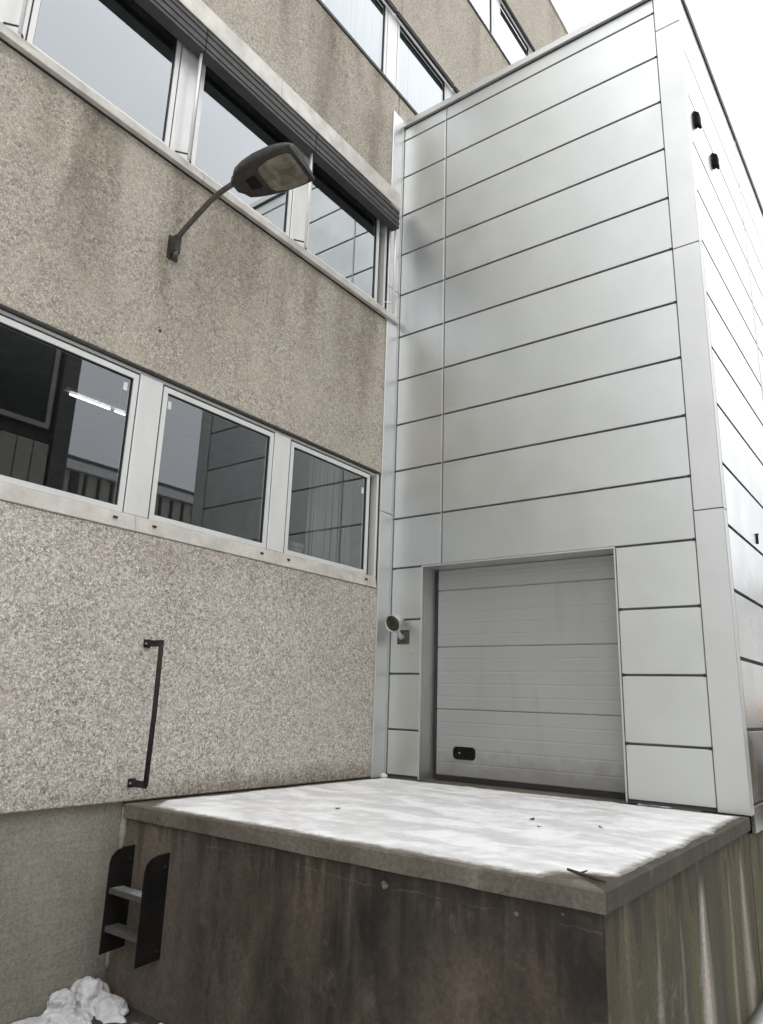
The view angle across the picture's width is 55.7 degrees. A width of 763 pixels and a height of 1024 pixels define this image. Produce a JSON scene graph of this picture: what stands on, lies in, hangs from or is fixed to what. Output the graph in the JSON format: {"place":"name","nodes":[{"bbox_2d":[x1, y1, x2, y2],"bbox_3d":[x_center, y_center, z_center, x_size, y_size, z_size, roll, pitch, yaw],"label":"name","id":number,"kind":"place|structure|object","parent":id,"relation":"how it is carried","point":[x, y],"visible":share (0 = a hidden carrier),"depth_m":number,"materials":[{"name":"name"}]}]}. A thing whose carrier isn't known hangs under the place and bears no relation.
{"place":"outdoors","nodes":[
{"label":"outdoors","id":0,"kind":"place"},
{"bbox_2d":[36,774,762,1023],"bbox_3d":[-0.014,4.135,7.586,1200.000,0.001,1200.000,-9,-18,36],"label":"ground","id":1,"kind":"structure","parent":0,"point":[133,1016],"depth_m":4.85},
{"bbox_2d":[11,976,128,1023],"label":"snow heap","id":2,"kind":"object","parent":1,"relation":"on","point":[85,1000],"visible":0.98,"depth_m":4.78,"materials":[{"name":"white snow"}]},
{"bbox_2d":[0,0,568,1023],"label":"office building","id":3,"kind":"structure","parent":1,"relation":"on","point":[240,346],"depth_m":6.77,"materials":[{"name":"grey concrete"}]},
{"bbox_2d":[0,315,139,511],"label":"window","id":4,"kind":"structure","parent":3,"relation":"in","point":[134,378],"depth_m":5.68,"materials":[{"name":"metal"}]},
{"bbox_2d":[64,360,125,415],"bbox_3d":[-2.873,-1.305,7.394,0.060,0.466,0.720,-9,-18,36],"label":"ceiling lamp","id":5,"kind":"object","parent":3,"relation":"hanging from","point":[92,399],"visible":0.85,"depth_m":7.30,"materials":[{"name":"metal"}]},
{"bbox_2d":[25,0,181,146],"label":"window","id":6,"kind":"structure","parent":3,"relation":"in","point":[177,49],"depth_m":6.62,"materials":[{"name":"metal"}]},
{"bbox_2d":[127,639,163,788],"bbox_3d":[-1.789,1.530,5.522,0.207,1.101,0.064,-9,-18,36],"label":"grab rail","id":7,"kind":"object","parent":3,"relation":"attached to","point":[134,782],"visible":1,"depth_m":5.46,"materials":[{"name":"metal"}]},
{"bbox_2d":[147,385,274,548],"bbox_3d":[-1.512,-0.360,6.583,0.063,1.185,1.346,-9,-18,36],"label":"window","id":8,"kind":"structure","parent":3,"relation":"in","point":[266,488],"depth_m":6.57,"materials":[{"name":"metal"}]},
{"bbox_2d":[166,142,314,262],"bbox_3d":[-1.227,-2.584,6.069,1.509,0.541,0.340,-9,-18,36],"label":"street lamp","id":9,"kind":"object","parent":3,"relation":"attached to","point":[274,169],"visible":1,"depth_m":5.83,"materials":[{"name":"metal"}]},
{"bbox_2d":[191,62,295,235],"bbox_3d":[-1.398,-3.734,7.468,0.063,1.345,1.346,-9,-18,36],"label":"window","id":10,"kind":"structure","parent":3,"relation":"in","point":[288,194],"depth_m":7.06,"materials":[{"name":"metal"}]},
{"bbox_2d":[288,541,303,552],"bbox_3d":[-1.005,0.515,7.774,0.256,0.350,0.196,-9,-18,36],"label":"storage box","id":11,"kind":"object","parent":3,"relation":"on","point":[295,546],"visible":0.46,"depth_m":7.71,"materials":[{"name":"grey"}]},
{"bbox_2d":[283,441,369,574],"bbox_3d":[-0.572,-0.008,7.803,0.063,1.185,1.346,-9,-18,36],"label":"window","id":12,"kind":"structure","parent":3,"relation":"in","point":[366,477],"depth_m":7.88,"materials":[{"name":"metal"}]},
{"bbox_2d":[305,456,352,565],"bbox_3d":[-0.597,0.122,8.373,0.040,1.480,0.775,-9,-18,36],"label":"curtain","id":13,"kind":"object","parent":3,"relation":"hanging from","point":[322,487],"visible":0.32,"depth_m":8.38,"materials":[{"name":"grey fabric"}]},
{"bbox_2d":[304,162,379,301],"bbox_3d":[-0.459,-3.382,8.689,0.063,1.345,1.346,-9,-18,36],"label":"window","id":14,"kind":"structure","parent":3,"relation":"in","point":[375,258],"depth_m":9.11,"materials":[{"name":"metal"}]},
{"bbox_2d":[321,0,387,74],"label":"window","id":15,"kind":"structure","parent":3,"relation":"in","point":[363,27],"depth_m":9.83,"materials":[{"name":"metal"}]},
{"bbox_2d":[396,19,446,113],"bbox_3d":[0.578,-6.334,10.787,0.097,1.285,1.346,-9,-18,36],"label":"window","id":16,"kind":"structure","parent":3,"relation":"in","point":[429,86],"depth_m":10.79,"materials":[{"name":"metal"}]},
{"bbox_2d":[470,0,492,34],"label":"window","id":17,"kind":"structure","parent":3,"relation":"in","point":[486,5],"depth_m":13.26,"materials":[{"name":"metal"}]},
{"bbox_2d":[499,0,529,63],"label":"window","id":18,"kind":"structure","parent":3,"relation":"in","point":[511,41],"depth_m":14.02,"materials":[{"name":"metal"}]},
{"bbox_2d":[105,777,762,1023],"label":"loading dock","id":19,"kind":"object","parent":1,"relation":"on","point":[263,925],"visible":0.65,"depth_m":4.10,"materials":[{"name":"concrete"}]},
{"bbox_2d":[99,844,169,968],"bbox_3d":[-1.704,2.707,4.996,0.419,0.675,0.194,-9,-18,36],"label":"dock ladder","id":20,"kind":"object","parent":19,"relation":"attached to","point":[145,936],"visible":1,"depth_m":4.96,"materials":[{"name":"black metal"}]},
{"bbox_2d":[380,773,387,777],"bbox_3d":[0.026,2.875,7.854,0.088,0.068,0.072,-9,-18,36],"label":"snow clump","id":21,"kind":"object","parent":19,"relation":"on","point":[383,775],"visible":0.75,"depth_m":7.83,"materials":[{"name":"white snow"}]},
{"bbox_2d":[151,778,739,877],"bbox_3d":[0.520,2.302,5.596,3.628,0.028,3.244,-9,-18,36],"label":"snow cover","id":22,"kind":"object","parent":19,"relation":"on","point":[499,830],"visible":1,"depth_m":4.98,"materials":[{"name":"white snow"}]},
{"bbox_2d":[567,868,605,882],"bbox_3d":[1.005,1.751,3.488,0.205,0.036,0.085,-12,-20,42],"label":"twig","id":23,"kind":"object","parent":19,"relation":"on","point":[585,875],"visible":1,"depth_m":3.48,"materials":[{"name":"wood"}]},
{"bbox_2d":[370,0,762,995],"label":"metal annex","id":24,"kind":"object","parent":1,"relation":"on","point":[570,568],"visible":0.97,"depth_m":7.74,"materials":[{"name":"metal"}]},
{"bbox_2d":[385,615,409,643],"bbox_3d":[0.170,1.308,8.098,0.196,0.326,0.250,-9,-18,36],"label":"wall spotlight","id":25,"kind":"object","parent":24,"relation":"attached to","point":[393,623],"depth_m":8.08,"materials":[{"name":"metal"}]},
{"bbox_2d":[433,555,625,798],"bbox_3d":[1.488,1.661,7.523,2.186,2.289,0.069,-9,-18,36],"label":"garage door","id":26,"kind":"structure","parent":24,"relation":"in","point":[564,606],"depth_m":7.45,"materials":[{"name":"metal"}]},
{"bbox_2d":[693,111,701,128],"bbox_3d":[3.395,-4.214,7.758,0.057,0.190,0.096,-9,-18,36],"label":"floodlight","id":27,"kind":"object","parent":24,"relation":"attached to","point":[697,120],"visible":1,"depth_m":7.73,"materials":[{"name":"black paint"}]},
{"bbox_2d":[712,153,719,169],"bbox_3d":[3.875,-4.068,8.369,0.057,0.190,0.096,-9,-18,36],"label":"floodlight","id":28,"kind":"object","parent":24,"relation":"attached to","point":[715,159],"visible":1,"depth_m":8.34,"materials":[{"name":"black paint"}]},
{"bbox_2d":[552,0,762,203],"label":"sky","id":29,"kind":"structure","parent":0,"point":[730,31],"materials":[{"name":"white"}]}
]}

